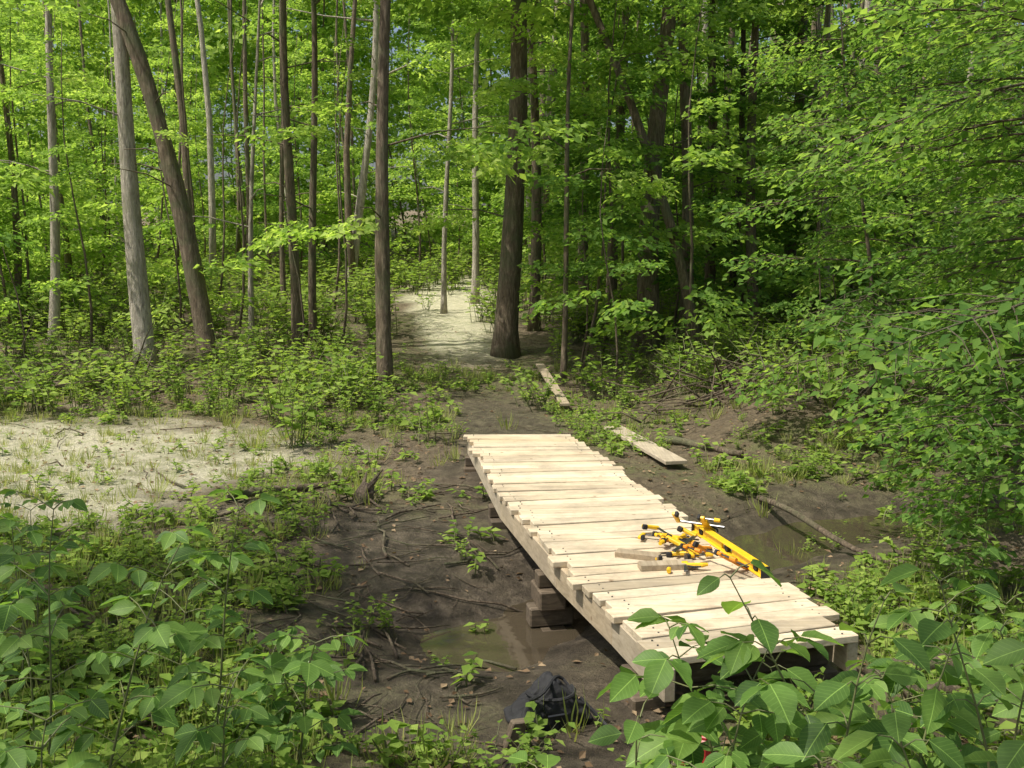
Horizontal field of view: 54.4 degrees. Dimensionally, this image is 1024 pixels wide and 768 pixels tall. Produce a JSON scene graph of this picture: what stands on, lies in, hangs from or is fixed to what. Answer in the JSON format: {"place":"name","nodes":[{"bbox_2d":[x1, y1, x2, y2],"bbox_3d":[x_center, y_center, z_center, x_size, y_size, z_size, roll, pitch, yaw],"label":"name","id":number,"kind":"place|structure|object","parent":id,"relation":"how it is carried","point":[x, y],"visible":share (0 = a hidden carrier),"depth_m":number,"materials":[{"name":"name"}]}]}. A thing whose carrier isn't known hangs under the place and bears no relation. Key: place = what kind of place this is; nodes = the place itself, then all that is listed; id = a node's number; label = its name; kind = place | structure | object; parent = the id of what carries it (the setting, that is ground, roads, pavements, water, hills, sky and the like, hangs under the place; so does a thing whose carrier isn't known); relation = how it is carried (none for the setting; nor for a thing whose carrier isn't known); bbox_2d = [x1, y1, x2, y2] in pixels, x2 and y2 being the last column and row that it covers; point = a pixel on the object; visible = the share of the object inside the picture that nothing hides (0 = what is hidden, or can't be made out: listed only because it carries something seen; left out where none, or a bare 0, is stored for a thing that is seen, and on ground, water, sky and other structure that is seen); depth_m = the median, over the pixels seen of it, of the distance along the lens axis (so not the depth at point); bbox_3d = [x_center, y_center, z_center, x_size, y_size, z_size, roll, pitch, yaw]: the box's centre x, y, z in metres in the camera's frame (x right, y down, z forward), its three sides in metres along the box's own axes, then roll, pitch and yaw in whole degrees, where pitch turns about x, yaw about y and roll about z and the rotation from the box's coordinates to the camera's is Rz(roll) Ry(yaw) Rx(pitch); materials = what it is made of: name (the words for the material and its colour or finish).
{"place":"outdoors","nodes":[
{"label":"outdoors","id":0,"kind":"place"},
{"bbox_2d":[0,209,1023,767],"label":"ground","id":1,"kind":"structure","parent":0,"point":[456,329],"depth_m":9.73,"materials":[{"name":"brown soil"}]},
{"bbox_2d":[0,517,67,691],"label":"elder seedling","id":2,"kind":"object","parent":1,"relation":"on","point":[35,537],"visible":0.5,"depth_m":4.92,"materials":[{"name":"green plant"}]},
{"bbox_2d":[0,4,80,344],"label":"birch tree","id":3,"kind":"object","parent":1,"relation":"on","point":[52,141],"visible":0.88,"depth_m":19.58,"materials":[{"name":"grey plant"}]},
{"bbox_2d":[0,499,80,636],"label":"elder seedling","id":4,"kind":"object","parent":1,"relation":"on","point":[41,571],"visible":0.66,"depth_m":5.77,"materials":[{"name":"green plant"}]},
{"bbox_2d":[0,512,88,750],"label":"elder seedling","id":5,"kind":"object","parent":1,"relation":"on","point":[23,607],"visible":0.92,"depth_m":4.23,"materials":[{"name":"green plant"}]},
{"bbox_2d":[0,5,89,329],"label":"maple sapling","id":6,"kind":"object","parent":1,"relation":"on","point":[10,202],"visible":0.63,"depth_m":21.79,"materials":[{"name":"green plant"}]},
{"bbox_2d":[0,22,92,361],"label":"maple sapling","id":7,"kind":"object","parent":1,"relation":"on","point":[21,95],"visible":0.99,"depth_m":17.61,"materials":[{"name":"green plant"}]},
{"bbox_2d":[0,69,113,330],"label":"maple sapling","id":8,"kind":"object","parent":1,"relation":"on","point":[22,116],"visible":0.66,"depth_m":21.80,"materials":[{"name":"green plant"}]},
{"bbox_2d":[11,1,103,244],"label":"beech sapling","id":9,"kind":"object","parent":1,"relation":"on","point":[54,34],"visible":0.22,"depth_m":35.43,"materials":[{"name":"green plant"}]},
{"bbox_2d":[0,1,114,292],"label":"beech sapling","id":10,"kind":"object","parent":1,"relation":"on","point":[92,221],"visible":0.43,"depth_m":24.38,"materials":[{"name":"green plant"}]},
{"bbox_2d":[0,2,115,329],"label":"beech tree","id":11,"kind":"object","parent":1,"relation":"on","point":[18,276],"visible":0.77,"depth_m":21.63,"materials":[{"name":"pale bark"},{"name":"maple leaf"}]},
{"bbox_2d":[0,86,117,276],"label":"maple sapling","id":12,"kind":"object","parent":1,"relation":"on","point":[73,248],"visible":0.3,"depth_m":26.89,"materials":[{"name":"green plant"}]},
{"bbox_2d":[0,689,126,767],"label":"elder seedling","id":13,"kind":"object","parent":1,"relation":"on","point":[95,704],"visible":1,"depth_m":2.73,"materials":[{"name":"green plant"}]},
{"bbox_2d":[0,489,137,754],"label":"elder seedling","id":14,"kind":"object","parent":1,"relation":"on","point":[11,644],"visible":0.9,"depth_m":3.64,"materials":[{"name":"green plant"}]},
{"bbox_2d":[33,2,159,367],"bbox_3d":[-6.027,-7.676,17.038,5.743,15.130,8.788,3,8,24],"label":"maple tree","id":15,"kind":"object","parent":1,"relation":"on","point":[139,302],"visible":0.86,"depth_m":17.72,"materials":[{"name":"grey plant"}]},
{"bbox_2d":[41,46,153,299],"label":"beech sapling","id":16,"kind":"object","parent":1,"relation":"on","point":[113,191],"visible":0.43,"depth_m":28.30,"materials":[{"name":"green plant"}]},
{"bbox_2d":[47,61,166,293],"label":"maple sapling","id":17,"kind":"object","parent":1,"relation":"on","point":[113,122],"visible":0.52,"depth_m":28.00,"materials":[{"name":"green plant"}]},
{"bbox_2d":[0,0,222,369],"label":"leaning maple tree","id":18,"kind":"object","parent":1,"relation":"on","point":[201,314],"visible":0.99,"depth_m":17.62,"materials":[{"name":"brown plant"}]},
{"bbox_2d":[40,522,229,767],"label":"elder seedling","id":19,"kind":"object","parent":1,"relation":"on","point":[158,636],"visible":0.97,"depth_m":3.39,"materials":[{"name":"green plant"}]},
{"bbox_2d":[113,0,195,322],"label":"tree","id":20,"kind":"object","parent":1,"relation":"on","point":[154,193],"visible":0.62,"depth_m":23.27,"materials":[{"name":"green plant"}]},
{"bbox_2d":[102,0,220,262],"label":"maple sapling","id":21,"kind":"object","parent":1,"relation":"on","point":[160,241],"visible":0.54,"depth_m":33.37,"materials":[{"name":"green plant"}]},
{"bbox_2d":[111,543,254,712],"bbox_3d":[-1.516,1.215,4.603,0.645,0.931,0.402,-3,8,-21],"label":"elder seedling","id":22,"kind":"object","parent":1,"relation":"on","point":[236,559],"visible":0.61,"depth_m":4.55,"materials":[{"name":"green plant"}]},
{"bbox_2d":[144,0,235,262],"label":"beech sapling","id":23,"kind":"object","parent":1,"relation":"on","point":[186,70],"visible":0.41,"depth_m":40.08,"materials":[{"name":"green plant"}]},
{"bbox_2d":[144,68,259,274],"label":"maple sapling","id":24,"kind":"object","parent":1,"relation":"on","point":[196,145],"visible":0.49,"depth_m":36.61,"materials":[{"name":"green plant"}]},
{"bbox_2d":[155,123,272,308],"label":"beech sapling","id":25,"kind":"object","parent":1,"relation":"on","point":[243,265],"visible":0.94,"depth_m":17.71,"materials":[{"name":"green plant"}]},
{"bbox_2d":[158,652,281,767],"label":"elder seedling","id":26,"kind":"object","parent":1,"relation":"on","point":[195,695],"visible":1,"depth_m":3.19,"materials":[{"name":"green plant"}]},
{"bbox_2d":[143,0,300,341],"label":"birch tree","id":27,"kind":"object","parent":1,"relation":"on","point":[257,30],"visible":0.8,"depth_m":20.43,"materials":[{"name":"brown bark"},{"name":"maple leaf"}]},
{"bbox_2d":[167,487,301,752],"bbox_3d":[-1.116,1.030,3.888,0.465,1.236,0.452,7,11,44],"label":"elder seedling","id":28,"kind":"object","parent":1,"relation":"on","point":[279,664],"visible":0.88,"depth_m":3.83,"materials":[{"name":"green plant"}]},
{"bbox_2d":[226,71,341,263],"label":"beech sapling","id":29,"kind":"object","parent":1,"relation":"on","point":[297,88],"visible":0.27,"depth_m":36.92,"materials":[{"name":"green plant"}]},
{"bbox_2d":[229,0,342,284],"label":"beech sapling","id":30,"kind":"object","parent":1,"relation":"on","point":[302,23],"visible":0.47,"depth_m":35.10,"materials":[{"name":"green plant"}]},
{"bbox_2d":[230,622,345,720],"bbox_3d":[-1.045,1.400,4.864,0.574,0.527,0.372,-5,9,-30],"label":"elder seedling","id":31,"kind":"object","parent":1,"relation":"on","point":[276,704],"visible":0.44,"depth_m":4.79,"materials":[{"name":"green plant"}]},
{"bbox_2d":[245,38,354,278],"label":"maple sapling","id":32,"kind":"object","parent":1,"relation":"on","point":[319,174],"visible":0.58,"depth_m":33.75,"materials":[{"name":"green plant"}]},
{"bbox_2d":[241,629,367,764],"bbox_3d":[-0.794,1.261,3.803,0.497,0.714,0.411,6,10,37],"label":"elder seedling","id":33,"kind":"object","parent":1,"relation":"on","point":[312,672],"visible":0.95,"depth_m":3.71,"materials":[{"name":"green plant"}]},
{"bbox_2d":[210,0,481,351],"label":"maple tree","id":34,"kind":"object","parent":1,"relation":"on","point":[285,135],"visible":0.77,"depth_m":18.78,"materials":[{"name":"brown plant"}]},
{"bbox_2d":[293,36,398,257],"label":"beech sapling","id":35,"kind":"object","parent":1,"relation":"on","point":[359,153],"visible":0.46,"depth_m":34.42,"materials":[{"name":"green plant"}]},
{"bbox_2d":[251,0,444,345],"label":"beech tree","id":36,"kind":"object","parent":1,"relation":"on","point":[312,316],"visible":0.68,"depth_m":19.51,"materials":[{"name":"brown plant"}]},
{"bbox_2d":[274,0,489,287],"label":"birch tree","id":37,"kind":"object","parent":1,"relation":"on","point":[364,172],"visible":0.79,"depth_m":30.80,"materials":[{"name":"grey plant"}]},
{"bbox_2d":[335,4,454,261],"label":"beech sapling","id":38,"kind":"object","parent":1,"relation":"on","point":[365,88],"visible":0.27,"depth_m":45.35,"materials":[{"name":"green plant"}]},
{"bbox_2d":[239,0,602,393],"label":"maple tree","id":39,"kind":"object","parent":1,"relation":"on","point":[380,231],"visible":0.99,"depth_m":15.49,"materials":[{"name":"brown plant"}]},
{"bbox_2d":[373,13,472,286],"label":"beech sapling","id":40,"kind":"object","parent":1,"relation":"on","point":[419,100],"visible":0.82,"depth_m":32.95,"materials":[{"name":"green plant"}]},
{"bbox_2d":[372,100,480,265],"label":"maple sapling","id":41,"kind":"object","parent":1,"relation":"on","point":[411,196],"visible":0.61,"depth_m":39.20,"materials":[{"name":"green plant"}]},
{"bbox_2d":[421,14,505,229],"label":"beech sapling","id":42,"kind":"object","parent":1,"relation":"on","point":[469,88],"visible":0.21,"depth_m":41.70,"materials":[{"name":"green plant"}]},
{"bbox_2d":[423,103,523,262],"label":"maple sapling","id":43,"kind":"object","parent":1,"relation":"on","point":[487,240],"visible":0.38,"depth_m":36.30,"materials":[{"name":"green plant"}]},
{"bbox_2d":[390,0,576,313],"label":"birch tree","id":44,"kind":"object","parent":1,"relation":"on","point":[498,100],"visible":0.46,"depth_m":24.94,"materials":[{"name":"green plant"}]},
{"bbox_2d":[432,0,566,303],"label":"birch tree","id":45,"kind":"object","parent":1,"relation":"on","point":[475,228],"visible":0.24,"depth_m":27.30,"materials":[{"name":"green plant"}]},
{"bbox_2d":[0,338,1023,767],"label":"ground cover","id":46,"kind":"object","parent":1,"relation":"on","point":[864,586],"visible":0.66,"depth_m":6.79,"materials":[{"name":"green plant"}]},
{"bbox_2d":[0,232,1023,449],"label":"forest undergrowth","id":47,"kind":"object","parent":1,"relation":"on","point":[72,313],"visible":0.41,"depth_m":17.75,"materials":[{"name":"green plant"}]},
{"bbox_2d":[0,0,1023,264],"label":"distant tree mass","id":48,"kind":"object","parent":1,"relation":"on","point":[146,12],"visible":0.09,"depth_m":48.24,"materials":[{"name":"green plant"}]},
{"bbox_2d":[2,0,1021,308],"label":"distant tree trunks","id":49,"kind":"object","parent":1,"relation":"on","point":[346,138],"visible":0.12,"depth_m":31.50,"materials":[{"name":"brown plant"}]},
{"bbox_2d":[443,0,580,330],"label":"maple tree","id":50,"kind":"object","parent":1,"relation":"on","point":[536,216],"visible":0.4,"depth_m":22.07,"materials":[{"name":"brown plant"}]},
{"bbox_2d":[2,325,1023,767],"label":"fallen branches","id":51,"kind":"object","parent":1,"relation":"on","point":[384,633],"visible":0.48,"depth_m":6.94,"materials":[{"name":"brown wood"}]},
{"bbox_2d":[410,0,627,358],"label":"oak tree","id":52,"kind":"object","parent":1,"relation":"on","point":[505,344],"visible":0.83,"depth_m":18.58,"materials":[{"name":"brown plant"}]},
{"bbox_2d":[480,30,577,299],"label":"maple sapling","id":53,"kind":"object","parent":1,"relation":"on","point":[557,230],"visible":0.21,"depth_m":27.17,"materials":[{"name":"green plant"}]},
{"bbox_2d":[503,671,607,733],"bbox_3d":[0.221,1.564,4.851,0.452,0.259,0.365,-3,8,-20],"label":"tool bag","id":54,"kind":"object","parent":1,"relation":"on","point":[548,686],"visible":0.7,"depth_m":4.84,"materials":[{"name":"black fabric"}]},
{"bbox_2d":[417,0,694,380],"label":"beech tree","id":55,"kind":"object","parent":1,"relation":"on","point":[525,151],"visible":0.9,"depth_m":16.41,"materials":[{"name":"green plant"}]},
{"bbox_2d":[516,108,678,370],"bbox_3d":[1.291,-2.488,17.562,2.399,4.614,3.183,7,10,41],"label":"beech sapling","id":56,"kind":"object","parent":1,"relation":"on","point":[576,234],"visible":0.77,"depth_m":17.51,"materials":[{"name":"green plant"}]},
{"bbox_2d":[518,120,684,396],"bbox_3d":[1.513,-1.894,15.446,2.409,4.300,2.312,5,9,32],"label":"beech sapling","id":57,"kind":"object","parent":1,"relation":"on","point":[622,306],"visible":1,"depth_m":15.22,"materials":[{"name":"green plant"}]},
{"bbox_2d":[489,0,730,312],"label":"maple tree","id":58,"kind":"object","parent":1,"relation":"on","point":[584,40],"visible":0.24,"depth_m":22.11,"materials":[{"name":"green plant"}]},
{"bbox_2d":[526,0,700,368],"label":"beech sapling","id":59,"kind":"object","parent":1,"relation":"on","point":[651,100],"visible":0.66,"depth_m":17.05,"materials":[{"name":"green plant"}]},
{"bbox_2d":[518,0,714,362],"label":"maple sapling","id":60,"kind":"object","parent":1,"relation":"on","point":[618,204],"visible":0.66,"depth_m":17.11,"materials":[{"name":"green plant"}]},
{"bbox_2d":[541,0,704,301],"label":"beech sapling","id":61,"kind":"object","parent":1,"relation":"on","point":[618,134],"visible":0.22,"depth_m":21.77,"materials":[{"name":"green plant"}]},
{"bbox_2d":[527,0,720,304],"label":"beech tree","id":62,"kind":"object","parent":1,"relation":"on","point":[621,110],"visible":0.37,"depth_m":22.52,"materials":[{"name":"green plant"}]},
{"bbox_2d":[534,0,741,349],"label":"leaning maple tree","id":63,"kind":"object","parent":1,"relation":"on","point":[665,208],"visible":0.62,"depth_m":17.57,"materials":[{"name":"brown plant"}]},
{"bbox_2d":[589,689,698,765],"bbox_3d":[0.375,1.217,2.994,0.417,0.530,0.319,-2,8,-15],"label":"viburnum shrub","id":64,"kind":"object","parent":1,"relation":"on","point":[604,735],"visible":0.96,"depth_m":2.97,"materials":[{"name":"green plant"}]},
{"bbox_2d":[463,434,857,711],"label":"wooden boardwalk","id":65,"kind":"structure","parent":1,"relation":"on","point":[571,514],"depth_m":6.29,"materials":[{"name":"beige wood"}]},
{"bbox_2d":[583,0,762,370],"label":"maple sapling","id":66,"kind":"object","parent":1,"relation":"on","point":[736,234],"visible":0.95,"depth_m":15.57,"materials":[{"name":"green plant"}]},
{"bbox_2d":[596,608,769,767],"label":"viburnum shrub","id":67,"kind":"object","parent":1,"relation":"on","point":[658,675],"visible":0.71,"depth_m":3.21,"materials":[{"name":"green plant"}]},
{"bbox_2d":[599,47,776,335],"bbox_3d":[3.197,-3.721,19.371,3.367,5.731,3.105,-5,9,-32],"label":"maple sapling","id":68,"kind":"object","parent":1,"relation":"on","point":[662,255],"visible":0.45,"depth_m":18.95,"materials":[{"name":"green plant"}]},
{"bbox_2d":[561,0,820,356],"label":"oak tree","id":69,"kind":"object","parent":1,"relation":"on","point":[656,126],"visible":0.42,"depth_m":18.05,"materials":[{"name":"brown plant"}]},
{"bbox_2d":[579,0,807,342],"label":"maple tree","id":70,"kind":"object","parent":1,"relation":"on","point":[684,89],"visible":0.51,"depth_m":18.22,"materials":[{"name":"green plant"}]},
{"bbox_2d":[660,1,812,325],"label":"beech sapling","id":71,"kind":"object","parent":1,"relation":"on","point":[740,287],"visible":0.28,"depth_m":19.47,"materials":[{"name":"green plant"}]},
{"bbox_2d":[633,629,843,767],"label":"viburnum shrub","id":72,"kind":"object","parent":1,"relation":"on","point":[781,700],"visible":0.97,"depth_m":2.85,"materials":[{"name":"green plant"}]},
{"bbox_2d":[609,0,869,329],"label":"beech tree","id":73,"kind":"object","parent":1,"relation":"on","point":[710,268],"visible":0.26,"depth_m":20.16,"materials":[{"name":"green plant"}]},
{"bbox_2d":[621,6,875,335],"bbox_3d":[4.393,-8.251,18.170,5.759,15.129,8.391,4,8,25],"label":"maple tree","id":74,"kind":"object","parent":1,"relation":"on","point":[751,248],"visible":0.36,"depth_m":18.70,"materials":[{"name":"green plant"}]},
{"bbox_2d":[612,0,885,329],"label":"beech tree","id":75,"kind":"object","parent":1,"relation":"on","point":[744,24],"visible":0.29,"depth_m":19.74,"materials":[{"name":"green plant"}]},
{"bbox_2d":[697,143,835,315],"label":"beech sapling","id":76,"kind":"object","parent":1,"relation":"on","point":[772,287],"visible":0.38,"depth_m":19.71,"materials":[{"name":"green plant"}]},
{"bbox_2d":[602,295,940,423],"bbox_3d":[3.272,-0.329,13.081,4.611,1.643,3.057,4,9,27],"label":"brush pile","id":77,"kind":"object","parent":1,"relation":"on","point":[715,394],"visible":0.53,"depth_m":13.22,"materials":[{"name":"green plant"}]},
{"bbox_2d":[697,559,883,767],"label":"viburnum shrub","id":78,"kind":"object","parent":1,"relation":"on","point":[765,632],"visible":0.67,"depth_m":2.92,"materials":[{"name":"green plant"}]},
{"bbox_2d":[725,0,913,333],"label":"beech sapling","id":79,"kind":"object","parent":1,"relation":"on","point":[789,8],"visible":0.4,"depth_m":17.70,"materials":[{"name":"green plant"}]},
{"bbox_2d":[760,137,910,366],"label":"beech sapling","id":80,"kind":"object","parent":1,"relation":"on","point":[880,206],"visible":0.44,"depth_m":15.41,"materials":[{"name":"green plant"}]},
{"bbox_2d":[743,169,942,358],"bbox_3d":[5.340,-2.002,16.240,2.348,3.456,3.392,-3,8,-23],"label":"beech sapling","id":81,"kind":"object","parent":1,"relation":"on","point":[805,272],"visible":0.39,"depth_m":15.95,"materials":[{"name":"green plant"}]},
{"bbox_2d":[761,582,929,767],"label":"viburnum shrub","id":82,"kind":"object","parent":1,"relation":"on","point":[814,738],"visible":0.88,"depth_m":2.69,"materials":[{"name":"green plant"}]},
{"bbox_2d":[693,4,1000,330],"bbox_3d":[5.772,-7.433,18.898,6.238,13.183,6.802,6,10,38],"label":"birch tree","id":83,"kind":"object","parent":1,"relation":"on","point":[769,98],"visible":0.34,"depth_m":19.06,"materials":[{"name":"green plant"}]},
{"bbox_2d":[709,0,1010,424],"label":"maple sapling","id":84,"kind":"object","parent":1,"relation":"on","point":[860,82],"visible":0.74,"depth_m":11.26,"materials":[{"name":"green plant"}]},
{"bbox_2d":[789,86,960,345],"bbox_3d":[6.633,-3.022,17.883,3.288,4.852,2.506,0,8,0],"label":"beech sapling","id":85,"kind":"object","parent":1,"relation":"on","point":[807,241],"visible":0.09,"depth_m":17.61,"materials":[{"name":"green plant"}]},
{"bbox_2d":[832,699,964,767],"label":"viburnum shrub","id":86,"kind":"object","parent":1,"relation":"on","point":[897,725],"visible":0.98,"depth_m":2.48,"materials":[{"name":"green plant"}]},
{"bbox_2d":[815,581,1000,767],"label":"viburnum shrub","id":87,"kind":"object","parent":1,"relation":"on","point":[913,616],"visible":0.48,"depth_m":3.31,"materials":[{"name":"green plant"}]},
{"bbox_2d":[794,0,1023,497],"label":"maple sapling","id":88,"kind":"object","parent":1,"relation":"on","point":[945,170],"visible":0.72,"depth_m":7.83,"materials":[{"name":"green plant"}]},
{"bbox_2d":[821,1,1002,318],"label":"beech sapling","id":89,"kind":"object","parent":1,"relation":"on","point":[938,77],"visible":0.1,"depth_m":17.66,"materials":[{"name":"green plant"}]},
{"bbox_2d":[830,660,997,767],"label":"viburnum shrub","id":90,"kind":"object","parent":1,"relation":"on","point":[876,690],"visible":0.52,"depth_m":3.04,"materials":[{"name":"green plant"}]},
{"bbox_2d":[808,278,1023,539],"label":"maple sapling","id":91,"kind":"object","parent":1,"relation":"on","point":[1012,327],"visible":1,"depth_m":5.93,"materials":[{"name":"green plant"}]},
{"bbox_2d":[822,0,1023,451],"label":"maple sapling","id":92,"kind":"object","parent":1,"relation":"on","point":[1013,40],"visible":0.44,"depth_m":9.56,"materials":[{"name":"green plant"}]},
{"bbox_2d":[861,608,1022,767],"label":"viburnum shrub","id":93,"kind":"object","parent":1,"relation":"on","point":[934,702],"visible":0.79,"depth_m":2.93,"materials":[{"name":"green plant"}]},
{"bbox_2d":[879,563,1023,767],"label":"viburnum shrub","id":94,"kind":"object","parent":1,"relation":"on","point":[930,631],"visible":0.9,"depth_m":2.91,"materials":[{"name":"green plant"}]},
{"bbox_2d":[893,8,1023,347],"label":"maple sapling","id":95,"kind":"object","parent":1,"relation":"on","point":[982,61],"visible":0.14,"depth_m":12.05,"materials":[{"name":"green plant"}]},
{"bbox_2d":[926,528,1001,617],"bbox_3d":[2.759,1.187,6.053,0.430,0.638,0.480,3,8,20],"label":"viburnum shrub","id":96,"kind":"object","parent":1,"relation":"on","point":[983,553],"visible":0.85,"depth_m":5.98,"materials":[{"name":"green plant"}]},
{"bbox_2d":[963,638,1023,767],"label":"viburnum shrub","id":97,"kind":"object","parent":1,"relation":"on","point":[1005,652],"visible":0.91,"depth_m":2.61,"materials":[{"name":"green plant"}]},
{"bbox_2d":[0,0,1023,209],"label":"sky","id":98,"kind":"structure","parent":0,"point":[395,30],"materials":[{"name":"white"}]},
{"bbox_2d":[420,503,1022,671],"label":"stream water","id":99,"kind":"structure","parent":0,"point":[510,637],"depth_m":6.82,"materials":[{"name":"brown liquid"}]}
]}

